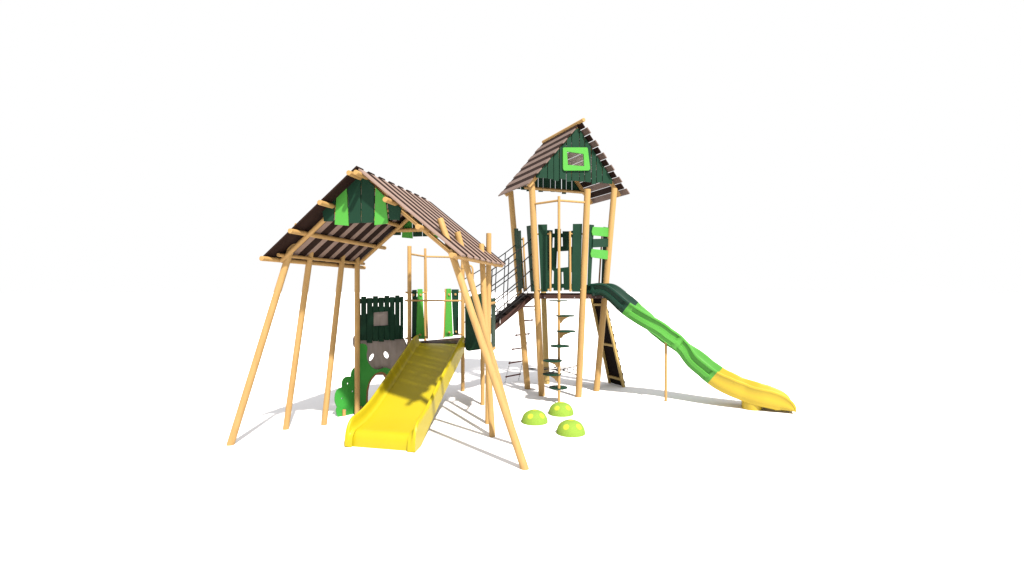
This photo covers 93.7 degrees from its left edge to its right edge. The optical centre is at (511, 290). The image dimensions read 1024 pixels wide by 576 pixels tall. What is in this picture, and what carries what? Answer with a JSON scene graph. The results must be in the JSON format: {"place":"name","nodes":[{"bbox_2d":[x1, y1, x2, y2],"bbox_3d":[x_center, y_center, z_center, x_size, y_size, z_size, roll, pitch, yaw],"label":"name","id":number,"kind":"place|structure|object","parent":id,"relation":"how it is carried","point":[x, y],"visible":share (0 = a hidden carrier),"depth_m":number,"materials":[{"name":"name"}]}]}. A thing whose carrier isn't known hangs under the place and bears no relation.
{"place":"outdoors","nodes":[
{"label":"outdoors","id":0,"kind":"place"},
{"bbox_2d":[0,292,1023,575],"bbox_3d":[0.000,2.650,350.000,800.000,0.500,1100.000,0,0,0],"label":"ground","id":1,"kind":"structure","parent":0,"point":[892,444],"depth_m":7.21,"materials":[{"name":"white"}]},
{"bbox_2d":[334,295,406,416],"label":"climbing wall","id":2,"kind":"structure","parent":1,"relation":"on","point":[381,328],"depth_m":9.77,"materials":[{"name":"green plastic"}]},
{"bbox_2d":[226,166,528,469],"bbox_3d":[-1.843,0.340,8.048,4.791,4.211,2.881,0,0,14],"label":"timber shelter","id":3,"kind":"object","parent":1,"relation":"on","point":[355,217],"visible":0.94,"depth_m":7.42,"materials":[{"name":"brown wood"}]},
{"bbox_2d":[344,335,464,452],"bbox_3d":[-1.745,1.684,8.713,1.165,1.480,3.055,0,0,10],"label":"wide slide","id":4,"kind":"object","parent":1,"relation":"on","point":[398,410],"visible":1,"depth_m":8.27,"materials":[{"name":"yellow plastic"}]},
{"bbox_2d":[412,248,449,340],"bbox_3d":[-1.853,0.715,11.085,0.466,3.410,1.522,0,0,44],"label":"fire pole","id":5,"kind":"object","parent":1,"relation":"on","point":[424,282],"visible":0.57,"depth_m":11.17,"materials":[{"name":"beige metal"}]},
{"bbox_2d":[405,245,495,404],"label":"platform","id":6,"kind":"structure","parent":1,"relation":"on","point":[415,316],"depth_m":10.46,"materials":[{"name":"brown wood"}]},
{"bbox_2d":[521,409,547,425],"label":"stepping dome","id":7,"kind":"structure","parent":1,"relation":"on","point":[534,417],"depth_m":8.62,"materials":[{"name":"green rubber"}]},
{"bbox_2d":[534,196,584,401],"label":"spiral steps","id":8,"kind":"structure","parent":1,"relation":"on","point":[556,362],"depth_m":10.18,"materials":[{"name":"green plastic"}]},
{"bbox_2d":[548,402,573,416],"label":"stepping dome","id":9,"kind":"structure","parent":1,"relation":"on","point":[560,409],"depth_m":9.21,"materials":[{"name":"green rubber"}]},
{"bbox_2d":[498,118,629,397],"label":"play tower","id":10,"kind":"structure","parent":1,"relation":"on","point":[548,166],"depth_m":11.11,"materials":[{"name":"brown wood"}]},
{"bbox_2d":[465,239,531,329],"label":"net bridge","id":11,"kind":"structure","parent":10,"relation":"attached to","point":[511,309],"depth_m":11.00,"materials":[{"name":"fabric"}]},
{"bbox_2d":[505,305,534,381],"bbox_3d":[0.249,1.282,12.411,0.757,2.242,0.584,0,0,44],"label":"chain ladder","id":12,"kind":"object","parent":10,"relation":"hanging from","point":[513,348],"visible":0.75,"depth_m":12.42,"materials":[{"name":"metal"}]},
{"bbox_2d":[529,365,576,374],"bbox_3d":[1.046,1.910,11.564,1.423,0.014,1.509,0,0,0],"label":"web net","id":13,"kind":"object","parent":10,"relation":"attached to","point":[563,368],"visible":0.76,"depth_m":11.64,"materials":[{"name":"fabric"}]},
{"bbox_2d":[562,147,589,170],"bbox_3d":[1.470,-3.001,10.942,0.742,0.604,0.030,0,0,-27],"label":"window frame","id":14,"kind":"structure","parent":10,"relation":"in","point":[580,150],"depth_m":10.91,"materials":[{"name":"green plastic"}]},
{"bbox_2d":[556,419,584,437],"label":"stepping dome","id":15,"kind":"structure","parent":1,"relation":"on","point":[571,428],"depth_m":7.94,"materials":[{"name":"green rubber"}]},
{"bbox_2d":[590,298,624,386],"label":"climbing ramp","id":16,"kind":"structure","parent":1,"relation":"on","point":[613,366],"depth_m":12.13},
{"bbox_2d":[586,283,795,412],"bbox_3d":[3.684,1.121,10.451,4.266,2.599,0.886,0,0,21],"label":"wave slide","id":17,"kind":"object","parent":1,"relation":"on","point":[751,395],"visible":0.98,"depth_m":10.23,"materials":[{"name":"green plastic"}]},
{"bbox_2d":[0,0,1023,293],"label":"sky","id":18,"kind":"structure","parent":0,"point":[147,146],"materials":[{"name":"white"}]}
]}

